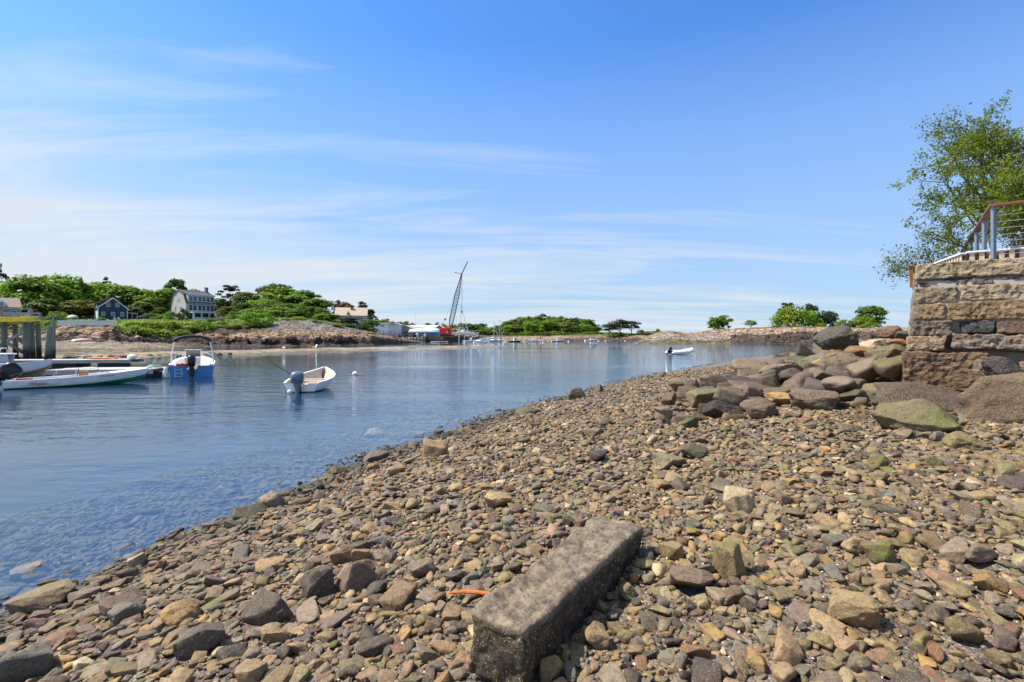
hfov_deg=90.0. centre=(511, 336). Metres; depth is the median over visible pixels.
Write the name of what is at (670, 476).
cobble
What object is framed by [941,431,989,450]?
beach stone
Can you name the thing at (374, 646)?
cobble
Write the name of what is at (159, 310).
leafy tree
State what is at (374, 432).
beach stone
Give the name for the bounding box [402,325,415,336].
grey shed
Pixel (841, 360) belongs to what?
boulder
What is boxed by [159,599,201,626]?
beach stone
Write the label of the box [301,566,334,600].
beach stone
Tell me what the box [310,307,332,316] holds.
leafy tree
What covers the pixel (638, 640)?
cobble
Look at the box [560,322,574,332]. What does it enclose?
leafy tree
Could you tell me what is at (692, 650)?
cobble
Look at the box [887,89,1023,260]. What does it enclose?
leafy tree
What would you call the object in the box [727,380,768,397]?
cobble
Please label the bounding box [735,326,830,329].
meadow grass
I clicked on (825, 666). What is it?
cobble
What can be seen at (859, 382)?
boulder
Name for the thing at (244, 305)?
leafy tree
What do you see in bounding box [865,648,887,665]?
cobble
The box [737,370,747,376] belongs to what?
cobble
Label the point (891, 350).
boulder
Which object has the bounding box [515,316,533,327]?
leafy tree
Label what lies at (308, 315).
shrub
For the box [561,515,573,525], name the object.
cobble
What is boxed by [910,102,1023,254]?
leafy tree
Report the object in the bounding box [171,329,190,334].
shrub
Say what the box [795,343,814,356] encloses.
cobble
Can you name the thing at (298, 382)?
dinghy
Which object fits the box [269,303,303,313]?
leafy tree
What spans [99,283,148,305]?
leafy tree
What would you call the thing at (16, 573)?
beach stone
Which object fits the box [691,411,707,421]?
cobble
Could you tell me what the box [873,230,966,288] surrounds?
sapling clump
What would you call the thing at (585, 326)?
leafy tree
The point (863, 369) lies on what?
cobble
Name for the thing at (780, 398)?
boulder
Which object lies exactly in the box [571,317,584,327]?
leafy tree
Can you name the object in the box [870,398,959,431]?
boulder
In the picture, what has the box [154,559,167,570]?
beach stone
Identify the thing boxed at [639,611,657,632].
cobble
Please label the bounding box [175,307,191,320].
shrub
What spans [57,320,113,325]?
picket fence
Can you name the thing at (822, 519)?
cobble
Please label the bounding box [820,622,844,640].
cobble
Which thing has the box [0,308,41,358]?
timber pier
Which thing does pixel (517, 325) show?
leafy tree
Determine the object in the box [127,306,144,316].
leafy tree
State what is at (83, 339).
upturned dinghy
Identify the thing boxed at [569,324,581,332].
leafy tree
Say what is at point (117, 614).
beach stone
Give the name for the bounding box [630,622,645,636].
cobble
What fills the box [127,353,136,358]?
mooring buoy
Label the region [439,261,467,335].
crawler crane
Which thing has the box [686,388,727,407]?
cobble
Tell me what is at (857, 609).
beach stone
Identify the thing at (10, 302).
tan roofed house
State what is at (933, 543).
cobble
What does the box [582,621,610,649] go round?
beach stone
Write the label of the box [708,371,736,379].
cobble
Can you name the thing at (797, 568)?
beach stone
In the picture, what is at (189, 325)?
shrub
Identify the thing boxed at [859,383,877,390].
boulder
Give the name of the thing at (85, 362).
floating dock
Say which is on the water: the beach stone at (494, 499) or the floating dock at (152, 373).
the floating dock at (152, 373)
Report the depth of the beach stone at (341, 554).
4.00 m
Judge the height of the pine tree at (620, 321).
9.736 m
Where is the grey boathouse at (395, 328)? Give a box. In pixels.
[388,323,402,336]
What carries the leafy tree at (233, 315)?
on the shore at (109, 339)
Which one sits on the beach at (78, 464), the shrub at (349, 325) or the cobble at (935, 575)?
the cobble at (935, 575)
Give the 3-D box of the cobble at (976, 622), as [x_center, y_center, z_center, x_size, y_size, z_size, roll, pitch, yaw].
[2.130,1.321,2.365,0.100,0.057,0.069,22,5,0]
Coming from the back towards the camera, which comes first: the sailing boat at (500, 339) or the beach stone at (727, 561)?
the sailing boat at (500, 339)
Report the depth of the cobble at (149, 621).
3.33 m
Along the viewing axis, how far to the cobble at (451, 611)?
3.01 m
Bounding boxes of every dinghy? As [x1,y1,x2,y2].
[75,338,93,340]
[271,362,335,408]
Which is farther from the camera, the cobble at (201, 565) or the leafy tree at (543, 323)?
the leafy tree at (543, 323)
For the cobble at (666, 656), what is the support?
on the beach at (78, 464)
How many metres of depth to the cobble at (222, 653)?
2.87 m
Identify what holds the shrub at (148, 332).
on the shore at (109, 339)
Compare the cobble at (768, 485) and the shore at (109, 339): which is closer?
the cobble at (768, 485)
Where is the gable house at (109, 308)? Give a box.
[94,296,137,319]
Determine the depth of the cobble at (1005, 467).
4.25 m
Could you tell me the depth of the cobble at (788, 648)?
2.22 m
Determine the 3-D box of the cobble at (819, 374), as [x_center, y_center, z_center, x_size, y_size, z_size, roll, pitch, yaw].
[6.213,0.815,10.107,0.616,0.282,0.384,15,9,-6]
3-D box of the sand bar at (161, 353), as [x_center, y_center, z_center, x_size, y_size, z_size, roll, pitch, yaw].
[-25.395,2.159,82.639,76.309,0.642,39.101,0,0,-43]
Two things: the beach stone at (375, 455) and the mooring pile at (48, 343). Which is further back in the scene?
the mooring pile at (48, 343)
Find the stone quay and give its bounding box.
[452,333,479,339]
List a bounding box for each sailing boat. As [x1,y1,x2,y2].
[485,323,498,341]
[496,320,502,341]
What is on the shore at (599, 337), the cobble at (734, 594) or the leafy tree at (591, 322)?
the leafy tree at (591, 322)
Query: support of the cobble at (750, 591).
on the beach at (78, 464)
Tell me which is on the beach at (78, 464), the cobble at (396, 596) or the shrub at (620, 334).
the cobble at (396, 596)
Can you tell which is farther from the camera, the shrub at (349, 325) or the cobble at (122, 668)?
the shrub at (349, 325)
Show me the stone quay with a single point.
(475, 337)
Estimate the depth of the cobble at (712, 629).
2.52 m
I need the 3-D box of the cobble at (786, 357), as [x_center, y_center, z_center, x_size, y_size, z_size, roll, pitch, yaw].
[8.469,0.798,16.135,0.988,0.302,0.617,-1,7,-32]
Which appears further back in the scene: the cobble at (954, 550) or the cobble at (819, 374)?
the cobble at (819, 374)
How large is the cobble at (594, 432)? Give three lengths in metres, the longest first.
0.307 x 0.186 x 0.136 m
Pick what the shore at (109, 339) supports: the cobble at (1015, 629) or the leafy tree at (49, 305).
the leafy tree at (49, 305)
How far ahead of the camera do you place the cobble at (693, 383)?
11.18 m
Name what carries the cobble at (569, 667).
on the beach at (78, 464)
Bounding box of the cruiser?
[0,348,16,363]
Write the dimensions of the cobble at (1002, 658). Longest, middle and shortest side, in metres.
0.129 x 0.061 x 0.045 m
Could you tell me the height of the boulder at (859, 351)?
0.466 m
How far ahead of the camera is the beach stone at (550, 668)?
2.32 m
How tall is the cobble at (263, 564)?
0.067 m
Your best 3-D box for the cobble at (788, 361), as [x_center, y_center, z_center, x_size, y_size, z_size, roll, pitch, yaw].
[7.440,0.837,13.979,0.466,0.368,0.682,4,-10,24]
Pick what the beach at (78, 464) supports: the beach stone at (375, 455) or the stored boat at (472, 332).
the beach stone at (375, 455)
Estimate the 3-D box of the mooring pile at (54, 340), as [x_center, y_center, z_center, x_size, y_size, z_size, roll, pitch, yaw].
[-35.834,0.867,40.000,0.297,4.470,0.290,0,0,0]
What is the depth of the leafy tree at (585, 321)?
333.50 m
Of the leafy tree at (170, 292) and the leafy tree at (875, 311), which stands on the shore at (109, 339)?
the leafy tree at (170, 292)
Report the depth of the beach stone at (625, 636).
2.53 m
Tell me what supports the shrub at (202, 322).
on the shore at (109, 339)
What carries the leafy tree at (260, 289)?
on the shore at (109, 339)
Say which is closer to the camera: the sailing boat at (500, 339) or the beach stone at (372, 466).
the beach stone at (372, 466)
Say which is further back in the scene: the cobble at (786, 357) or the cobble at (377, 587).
the cobble at (786, 357)
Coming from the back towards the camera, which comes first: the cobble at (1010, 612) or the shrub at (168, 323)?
the shrub at (168, 323)
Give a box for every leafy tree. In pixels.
[0,274,68,312]
[0,292,41,315]
[20,297,69,318]
[35,273,92,317]
[58,299,96,318]
[59,281,104,316]
[79,303,94,318]
[84,281,121,299]
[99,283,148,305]
[118,289,148,305]
[125,302,157,314]
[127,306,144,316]
[132,290,171,316]
[143,306,168,314]
[149,288,181,311]
[160,278,187,290]
[213,306,226,314]
[214,298,228,314]
[216,306,241,315]
[225,311,242,318]
[229,291,267,306]
[234,302,252,311]
[239,308,270,318]
[243,299,281,309]
[250,303,271,309]
[254,283,292,299]
[257,286,303,304]
[260,306,291,316]
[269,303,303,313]
[282,308,306,316]
[286,289,327,305]
[289,305,323,316]
[299,298,329,310]
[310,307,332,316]
[313,314,339,319]
[333,301,354,313]
[358,319,380,329]
[378,318,389,322]
[452,322,465,331]
[463,323,478,331]
[471,323,483,331]
[474,330,486,334]
[477,323,488,329]
[485,327,495,331]
[494,325,506,331]
[498,320,514,326]
[502,325,519,333]
[511,324,522,332]
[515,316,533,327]
[517,325,526,334]
[523,321,539,332]
[531,316,541,332]
[538,320,553,334]
[545,316,562,322]
[545,321,560,331]
[553,322,566,331]
[560,317,575,324]
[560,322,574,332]
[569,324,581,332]
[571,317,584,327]
[578,318,590,325]
[580,323,590,331]
[583,326,596,331]
[587,319,594,333]
[592,323,601,331]
[706,317,721,328]
[715,315,733,327]
[742,320,756,326]
[768,305,804,326]
[789,309,823,326]
[849,316,875,327]
[854,305,889,324]
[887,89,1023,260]
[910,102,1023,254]
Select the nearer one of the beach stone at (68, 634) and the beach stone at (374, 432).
the beach stone at (68, 634)
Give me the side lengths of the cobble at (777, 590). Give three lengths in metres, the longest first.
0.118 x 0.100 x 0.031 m
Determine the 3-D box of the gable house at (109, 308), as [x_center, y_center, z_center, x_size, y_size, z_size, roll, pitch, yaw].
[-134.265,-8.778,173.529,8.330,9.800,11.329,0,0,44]
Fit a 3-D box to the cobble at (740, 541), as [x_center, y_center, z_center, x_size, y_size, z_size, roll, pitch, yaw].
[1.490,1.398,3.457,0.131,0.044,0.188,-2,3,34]
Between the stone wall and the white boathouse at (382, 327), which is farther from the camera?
the white boathouse at (382, 327)
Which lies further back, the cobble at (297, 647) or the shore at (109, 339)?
the shore at (109, 339)
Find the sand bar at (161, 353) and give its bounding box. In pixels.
[42,345,498,361]
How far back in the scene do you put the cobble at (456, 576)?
3.50 m
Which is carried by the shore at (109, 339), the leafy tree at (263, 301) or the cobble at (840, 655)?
the leafy tree at (263, 301)
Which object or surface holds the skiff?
on the water
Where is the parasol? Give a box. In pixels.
[66,315,77,319]
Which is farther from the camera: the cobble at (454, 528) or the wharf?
the wharf
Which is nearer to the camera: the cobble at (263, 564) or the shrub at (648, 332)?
the cobble at (263, 564)
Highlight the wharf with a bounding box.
[379,331,428,341]
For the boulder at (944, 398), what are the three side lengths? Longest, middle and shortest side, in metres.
1.354 x 0.610 x 0.431 m
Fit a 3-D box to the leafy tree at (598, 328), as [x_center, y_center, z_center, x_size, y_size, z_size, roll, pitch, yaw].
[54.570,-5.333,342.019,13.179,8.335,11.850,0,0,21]
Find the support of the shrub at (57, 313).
on the shore at (109, 339)
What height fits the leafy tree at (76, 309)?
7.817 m
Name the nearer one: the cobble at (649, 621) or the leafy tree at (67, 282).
the cobble at (649, 621)
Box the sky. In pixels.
[0,0,1023,333]
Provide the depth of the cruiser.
34.22 m
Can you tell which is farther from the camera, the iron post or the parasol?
the parasol
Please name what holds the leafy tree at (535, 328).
on the shore at (599, 337)
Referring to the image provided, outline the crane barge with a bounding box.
[423,327,469,341]
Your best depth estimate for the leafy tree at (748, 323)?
190.88 m
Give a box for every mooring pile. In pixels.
[44,326,52,368]
[51,319,55,369]
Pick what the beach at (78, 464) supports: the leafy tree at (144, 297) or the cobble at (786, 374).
the cobble at (786, 374)
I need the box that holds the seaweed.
[326,363,714,465]
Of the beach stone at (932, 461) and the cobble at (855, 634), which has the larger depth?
the beach stone at (932, 461)
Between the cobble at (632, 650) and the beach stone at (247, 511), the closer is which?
the cobble at (632, 650)
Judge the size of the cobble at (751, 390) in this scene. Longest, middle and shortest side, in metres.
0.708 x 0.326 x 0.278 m
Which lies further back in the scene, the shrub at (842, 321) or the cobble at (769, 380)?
the shrub at (842, 321)
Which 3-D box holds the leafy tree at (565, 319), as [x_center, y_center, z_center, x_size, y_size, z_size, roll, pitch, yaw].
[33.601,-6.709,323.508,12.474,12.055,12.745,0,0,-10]
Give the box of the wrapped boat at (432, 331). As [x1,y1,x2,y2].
[409,328,439,336]
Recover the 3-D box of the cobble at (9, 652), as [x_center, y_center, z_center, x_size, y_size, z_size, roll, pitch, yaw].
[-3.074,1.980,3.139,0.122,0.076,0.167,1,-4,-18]
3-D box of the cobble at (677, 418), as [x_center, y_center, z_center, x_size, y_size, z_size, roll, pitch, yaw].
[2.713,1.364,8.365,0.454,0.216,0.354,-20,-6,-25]
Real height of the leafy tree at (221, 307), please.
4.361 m
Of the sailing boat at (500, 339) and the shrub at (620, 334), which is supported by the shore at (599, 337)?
the shrub at (620, 334)
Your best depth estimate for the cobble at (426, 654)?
2.60 m
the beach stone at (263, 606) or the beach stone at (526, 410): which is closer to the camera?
the beach stone at (263, 606)
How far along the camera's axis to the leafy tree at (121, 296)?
208.62 m
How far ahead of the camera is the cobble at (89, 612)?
3.60 m
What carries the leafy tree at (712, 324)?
on the rocky point
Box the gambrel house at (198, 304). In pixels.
[170,287,217,318]
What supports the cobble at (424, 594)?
on the beach at (78, 464)
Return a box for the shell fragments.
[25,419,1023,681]
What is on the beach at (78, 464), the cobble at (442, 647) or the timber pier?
the cobble at (442, 647)
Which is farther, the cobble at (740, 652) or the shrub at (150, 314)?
the shrub at (150, 314)
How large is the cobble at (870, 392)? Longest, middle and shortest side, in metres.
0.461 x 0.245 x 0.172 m
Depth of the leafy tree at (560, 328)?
296.86 m
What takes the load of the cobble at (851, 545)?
on the beach at (78, 464)
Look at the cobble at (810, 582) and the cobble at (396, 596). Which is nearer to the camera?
the cobble at (810, 582)
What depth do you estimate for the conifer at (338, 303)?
199.15 m
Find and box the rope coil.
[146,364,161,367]
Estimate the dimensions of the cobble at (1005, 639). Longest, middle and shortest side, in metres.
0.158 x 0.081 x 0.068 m
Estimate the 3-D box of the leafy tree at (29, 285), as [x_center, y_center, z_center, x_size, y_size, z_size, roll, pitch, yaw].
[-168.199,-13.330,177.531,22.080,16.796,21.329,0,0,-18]
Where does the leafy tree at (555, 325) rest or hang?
on the shore at (599, 337)
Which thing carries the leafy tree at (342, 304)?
on the shore at (109, 339)
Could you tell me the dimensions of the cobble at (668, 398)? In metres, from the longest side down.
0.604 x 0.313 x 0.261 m
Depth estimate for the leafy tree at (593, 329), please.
299.21 m
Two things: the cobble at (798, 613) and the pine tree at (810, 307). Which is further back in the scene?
the pine tree at (810, 307)
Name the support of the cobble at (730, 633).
on the beach at (78, 464)
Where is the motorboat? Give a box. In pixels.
[162,335,214,388]
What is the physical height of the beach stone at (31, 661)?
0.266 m
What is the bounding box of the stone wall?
[900,257,1023,391]
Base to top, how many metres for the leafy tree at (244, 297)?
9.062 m
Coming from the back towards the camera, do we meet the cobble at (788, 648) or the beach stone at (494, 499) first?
the beach stone at (494, 499)
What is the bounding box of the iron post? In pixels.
[907,265,914,287]
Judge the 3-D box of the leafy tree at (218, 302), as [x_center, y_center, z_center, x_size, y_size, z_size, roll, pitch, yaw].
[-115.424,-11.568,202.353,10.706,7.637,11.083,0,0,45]
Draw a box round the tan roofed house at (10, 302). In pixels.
[0,298,22,316]
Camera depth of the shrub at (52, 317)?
121.38 m
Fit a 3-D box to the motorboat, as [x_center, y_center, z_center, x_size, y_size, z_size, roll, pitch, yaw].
[-17.665,1.273,28.142,2.338,2.747,5.596,0,0,-30]
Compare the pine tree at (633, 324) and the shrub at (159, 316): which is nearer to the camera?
the shrub at (159, 316)
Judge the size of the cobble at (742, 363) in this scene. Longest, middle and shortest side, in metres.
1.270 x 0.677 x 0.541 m
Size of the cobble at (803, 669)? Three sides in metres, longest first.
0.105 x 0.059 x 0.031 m
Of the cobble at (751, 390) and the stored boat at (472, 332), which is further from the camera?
the stored boat at (472, 332)
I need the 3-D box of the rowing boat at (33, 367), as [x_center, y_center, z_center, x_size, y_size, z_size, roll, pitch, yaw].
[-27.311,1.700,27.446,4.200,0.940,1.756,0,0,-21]
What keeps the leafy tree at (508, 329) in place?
on the shore at (599, 337)
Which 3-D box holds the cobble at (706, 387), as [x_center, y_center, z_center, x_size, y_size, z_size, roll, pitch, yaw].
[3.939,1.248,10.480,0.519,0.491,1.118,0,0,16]
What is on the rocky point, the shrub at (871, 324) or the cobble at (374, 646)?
the shrub at (871, 324)
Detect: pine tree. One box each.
[601,323,619,335]
[608,319,630,330]
[623,320,641,334]
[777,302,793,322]
[802,303,819,315]
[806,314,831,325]
[817,310,840,326]
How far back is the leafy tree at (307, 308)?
158.37 m
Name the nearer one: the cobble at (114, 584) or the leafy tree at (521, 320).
the cobble at (114, 584)
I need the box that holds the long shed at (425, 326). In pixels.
[410,325,438,336]
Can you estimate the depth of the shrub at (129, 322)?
103.52 m
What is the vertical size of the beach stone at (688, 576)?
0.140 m
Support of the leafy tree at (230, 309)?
on the shore at (109, 339)
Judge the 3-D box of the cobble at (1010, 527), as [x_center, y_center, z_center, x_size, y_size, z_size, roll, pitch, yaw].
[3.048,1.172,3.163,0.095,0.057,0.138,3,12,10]
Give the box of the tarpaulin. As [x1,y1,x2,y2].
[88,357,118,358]
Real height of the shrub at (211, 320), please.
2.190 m
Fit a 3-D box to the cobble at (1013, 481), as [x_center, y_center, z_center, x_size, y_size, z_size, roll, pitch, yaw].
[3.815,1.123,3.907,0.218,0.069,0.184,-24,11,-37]
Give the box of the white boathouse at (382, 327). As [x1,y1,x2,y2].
[374,323,390,333]
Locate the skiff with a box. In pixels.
[0,362,165,389]
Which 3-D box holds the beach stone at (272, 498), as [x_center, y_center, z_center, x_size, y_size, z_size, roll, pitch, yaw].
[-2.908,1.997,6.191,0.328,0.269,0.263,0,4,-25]
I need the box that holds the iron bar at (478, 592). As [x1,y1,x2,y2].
[449,590,488,594]
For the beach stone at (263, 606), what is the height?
0.244 m
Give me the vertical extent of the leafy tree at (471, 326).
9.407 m
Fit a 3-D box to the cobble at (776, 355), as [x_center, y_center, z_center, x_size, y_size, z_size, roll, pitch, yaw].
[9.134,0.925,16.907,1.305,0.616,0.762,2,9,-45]
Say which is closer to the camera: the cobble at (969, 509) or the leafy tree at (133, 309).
the cobble at (969, 509)
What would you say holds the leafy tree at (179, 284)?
on the shore at (109, 339)
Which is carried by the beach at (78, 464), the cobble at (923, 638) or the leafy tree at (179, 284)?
the cobble at (923, 638)
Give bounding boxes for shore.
[0,312,424,356]
[402,332,651,346]
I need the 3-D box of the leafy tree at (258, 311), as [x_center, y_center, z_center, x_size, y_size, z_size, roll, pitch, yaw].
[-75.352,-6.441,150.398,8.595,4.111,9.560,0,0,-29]
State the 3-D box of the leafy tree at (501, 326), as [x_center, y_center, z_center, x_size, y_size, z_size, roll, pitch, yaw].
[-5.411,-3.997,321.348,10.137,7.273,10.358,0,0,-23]
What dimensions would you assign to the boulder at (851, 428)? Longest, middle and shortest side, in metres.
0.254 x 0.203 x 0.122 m
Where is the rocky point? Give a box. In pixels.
[635,326,907,347]
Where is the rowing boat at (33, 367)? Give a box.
[0,359,51,374]
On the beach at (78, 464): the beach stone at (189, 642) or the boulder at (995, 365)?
the beach stone at (189, 642)
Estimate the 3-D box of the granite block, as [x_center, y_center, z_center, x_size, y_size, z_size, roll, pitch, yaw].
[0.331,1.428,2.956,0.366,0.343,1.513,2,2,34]
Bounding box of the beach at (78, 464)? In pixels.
[0,350,1023,681]
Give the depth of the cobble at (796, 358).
15.37 m
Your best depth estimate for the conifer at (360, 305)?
197.81 m
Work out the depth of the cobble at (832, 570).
2.88 m
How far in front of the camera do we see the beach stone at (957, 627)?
2.26 m
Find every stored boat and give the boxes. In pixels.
[452,304,467,333]
[465,331,478,334]
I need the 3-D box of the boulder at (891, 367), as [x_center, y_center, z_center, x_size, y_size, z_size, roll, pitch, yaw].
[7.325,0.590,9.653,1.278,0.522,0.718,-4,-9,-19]
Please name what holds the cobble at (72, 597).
on the beach at (78, 464)
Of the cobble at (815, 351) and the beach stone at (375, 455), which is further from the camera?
the cobble at (815, 351)
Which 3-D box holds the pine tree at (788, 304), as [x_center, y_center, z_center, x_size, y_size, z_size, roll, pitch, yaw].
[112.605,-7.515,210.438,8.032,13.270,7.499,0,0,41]
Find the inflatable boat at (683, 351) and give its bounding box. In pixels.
[665,347,693,354]
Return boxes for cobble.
[0,650,16,659]
[67,586,101,602]
[74,604,98,622]
[80,661,106,679]
[98,590,145,615]
[100,576,128,591]
[104,657,128,675]
[110,661,137,677]
[115,567,138,577]
[137,650,156,672]
[138,614,159,625]
[160,625,188,647]
[190,560,212,570]
[216,641,247,661]
[231,543,250,561]
[254,556,284,570]
[261,625,287,643]
[276,645,292,659]
[287,641,308,653]
[292,573,303,585]
[295,598,319,622]
[316,631,336,642]
[320,610,350,628]
[348,654,364,668]
[350,541,371,548]
[356,635,393,657]
[359,521,377,534]
[360,622,375,641]
[366,580,388,594]
[373,566,387,581]
[378,579,416,611]
[380,547,395,563]
[397,625,411,640]
[407,559,435,577]
[416,588,437,601]
[416,643,439,662]
[428,640,456,654]
[435,487,448,494]
[442,570,467,582]
[442,602,463,620]
[448,523,461,533]
[462,572,478,584]
[467,624,472,635]
[470,529,484,536]
[496,572,514,582]
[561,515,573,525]
[563,660,576,681]
[570,642,586,666]
[583,612,604,626]
[584,428,603,436]
[627,645,643,655]
[629,635,646,646]
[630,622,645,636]
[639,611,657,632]
[652,406,672,417]
[654,411,666,419]
[657,540,684,559]
[657,648,674,665]
[660,392,676,405]
[664,471,682,486]
[666,412,690,424]
[677,386,697,398]
[679,558,693,566]
[680,644,711,657]
[681,417,697,427]
[682,379,699,387]
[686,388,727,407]
[686,510,705,516]
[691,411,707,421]
[696,386,714,388]
[697,403,705,413]
[697,565,715,572]
[700,622,726,640]
[705,586,725,602]
[706,656,729,670]
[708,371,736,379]
[709,374,756,387]
[709,476,731,489]
[713,388,747,404]
[716,386,742,390]
[717,382,729,385]
[721,626,746,643]
[722,536,743,547]
[723,585,743,605]
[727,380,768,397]
[731,358,765,370]
[734,647,746,662]
[735,396,771,411]
[737,369,758,375]
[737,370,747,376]
[740,548,753,559]
[740,575,766,589]
[741,584,757,599]
[743,382,761,396]
[745,650,767,672]
[754,374,779,386]
[758,364,803,373]
[759,369,781,384]
[760,481,775,490]
[763,387,793,397]
[765,356,789,361]
[766,359,784,364]
[769,585,794,597]
[769,636,775,646]
[773,354,789,357]
[773,491,792,505]
[773,627,803,665]
[779,368,800,383]
[781,371,813,387]
[783,359,794,363]
[788,603,810,625]
[789,355,805,364]
[789,384,822,401]
[790,553,819,569]
[793,663,813,674]
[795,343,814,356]
[800,361,819,368]
[802,578,820,593]
[803,365,824,371]
[803,377,842,393]
[806,632,833,649]
[808,368,839,380]
[808,608,846,629]
[812,344,820,348]
[812,349,821,353]
[812,513,841,526]
[819,662,837,670]
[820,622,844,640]
[821,376,858,391]
[821,533,848,546]
[822,562,844,582]
[826,366,852,377]
[833,647,849,661]
[834,637,858,652]
[839,389,868,401]
[841,536,863,554]
[846,357,879,379]
[846,628,867,639]
[864,390,876,395]
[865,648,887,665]
[866,379,879,382]
[868,471,889,481]
[873,382,894,389]
[885,563,906,576]
[885,646,903,666]
[890,538,909,548]
[892,661,903,670]
[899,475,922,488]
[899,548,926,568]
[907,641,927,655]
[910,625,932,636]
[912,631,932,646]
[916,534,944,552]
[921,529,937,537]
[924,568,959,584]
[926,603,949,624]
[926,640,944,662]
[933,600,958,611]
[936,580,972,598]
[939,536,968,563]
[947,490,974,501]
[959,499,984,519]
[962,661,990,677]
[963,617,986,628]
[964,544,996,562]
[966,490,996,500]
[974,657,1014,677]
[985,649,1014,669]
[993,459,1019,474]
[993,520,1018,533]
[993,623,1018,651]
[994,605,1017,617]
[996,475,1023,490]
[1003,500,1023,512]
[1003,623,1020,637]
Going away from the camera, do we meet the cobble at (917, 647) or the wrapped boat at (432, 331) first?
the cobble at (917, 647)
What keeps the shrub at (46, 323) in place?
on the shore at (109, 339)
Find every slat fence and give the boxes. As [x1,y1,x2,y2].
[934,252,966,263]
[966,247,1023,259]
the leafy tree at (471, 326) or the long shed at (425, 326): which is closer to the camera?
the long shed at (425, 326)
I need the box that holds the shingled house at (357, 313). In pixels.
[335,306,367,326]
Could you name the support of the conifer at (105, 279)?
on the shore at (109, 339)
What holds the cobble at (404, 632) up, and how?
on the beach at (78, 464)
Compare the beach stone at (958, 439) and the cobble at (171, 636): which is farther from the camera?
the beach stone at (958, 439)
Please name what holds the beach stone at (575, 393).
on the beach at (78, 464)
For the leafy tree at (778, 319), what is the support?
on the rocky point
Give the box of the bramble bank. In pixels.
[41,316,280,335]
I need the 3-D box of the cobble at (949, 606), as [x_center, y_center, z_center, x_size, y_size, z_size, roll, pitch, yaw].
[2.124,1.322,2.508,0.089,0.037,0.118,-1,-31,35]
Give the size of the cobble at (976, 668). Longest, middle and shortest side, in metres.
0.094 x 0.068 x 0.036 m
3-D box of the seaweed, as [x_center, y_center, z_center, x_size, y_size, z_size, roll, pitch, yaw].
[5.855,2.040,24.214,2.191,0.213,36.402,0,0,30]
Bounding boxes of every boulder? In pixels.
[656,392,681,402]
[668,377,692,390]
[700,376,708,386]
[701,400,743,418]
[739,398,779,418]
[747,374,759,377]
[765,392,789,405]
[788,388,839,410]
[808,350,858,370]
[811,353,835,363]
[812,325,858,350]
[838,424,862,432]
[844,346,873,356]
[852,378,866,388]
[858,358,899,381]
[859,338,890,348]
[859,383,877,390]
[864,344,905,358]
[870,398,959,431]
[871,382,961,411]
[872,355,902,380]
[875,325,901,338]
[889,339,905,346]
[894,330,907,339]
[953,372,1023,423]
[981,356,1023,375]
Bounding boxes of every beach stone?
[0,640,53,681]
[2,578,75,614]
[8,561,48,581]
[40,628,77,646]
[52,655,76,667]
[107,601,145,625]
[127,552,147,566]
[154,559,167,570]
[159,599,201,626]
[172,621,224,660]
[230,502,268,520]
[238,587,294,625]
[257,490,284,507]
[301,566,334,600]
[329,544,355,564]
[336,560,375,593]
[351,549,370,561]
[363,449,389,462]
[365,427,382,437]
[366,463,379,471]
[484,491,511,507]
[515,406,540,415]
[539,655,562,681]
[569,388,585,399]
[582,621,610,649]
[595,383,603,391]
[616,628,636,644]
[618,582,635,601]
[655,372,665,376]
[655,452,686,469]
[670,565,714,588]
[681,444,707,459]
[712,541,746,579]
[723,485,754,513]
[787,559,805,578]
[827,589,881,628]
[847,650,872,673]
[859,540,898,563]
[865,453,889,469]
[924,456,943,466]
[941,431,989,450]
[944,615,984,643]
[972,569,1009,592]
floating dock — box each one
[13,358,143,366]
[45,367,168,377]
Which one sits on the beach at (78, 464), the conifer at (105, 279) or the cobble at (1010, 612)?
the cobble at (1010, 612)
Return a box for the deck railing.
[959,200,1023,259]
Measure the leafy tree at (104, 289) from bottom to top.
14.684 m
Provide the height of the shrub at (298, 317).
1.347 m
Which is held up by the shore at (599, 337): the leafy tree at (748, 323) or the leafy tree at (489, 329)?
the leafy tree at (489, 329)
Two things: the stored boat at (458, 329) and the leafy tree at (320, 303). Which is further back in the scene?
the stored boat at (458, 329)
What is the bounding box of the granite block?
[468,516,643,681]
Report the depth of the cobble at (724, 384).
10.15 m
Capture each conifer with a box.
[0,264,10,291]
[102,276,111,285]
[215,285,240,305]
[324,300,335,307]
[331,300,340,312]
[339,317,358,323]
[357,301,370,315]
[368,309,378,324]
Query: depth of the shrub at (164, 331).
105.46 m
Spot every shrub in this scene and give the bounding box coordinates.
[0,324,20,329]
[42,315,66,321]
[42,320,56,327]
[46,311,71,319]
[96,317,106,320]
[114,320,146,326]
[137,327,156,335]
[138,313,161,318]
[139,320,165,327]
[150,315,169,318]
[151,329,176,336]
[153,321,184,329]
[163,311,177,319]
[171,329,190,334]
[174,321,200,329]
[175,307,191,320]
[193,320,216,328]
[205,318,226,322]
[212,320,227,325]
[222,324,242,329]
[234,322,256,328]
[237,311,275,326]
[291,316,305,319]
[305,311,311,317]
[327,322,344,326]
[342,323,355,326]
[352,324,369,329]
[366,328,378,332]
[606,332,627,337]
[636,329,644,334]
[640,331,663,333]
[814,322,825,326]
[832,319,855,326]
[845,321,857,327]
[856,322,883,327]
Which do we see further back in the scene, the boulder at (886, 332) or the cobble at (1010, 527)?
the boulder at (886, 332)

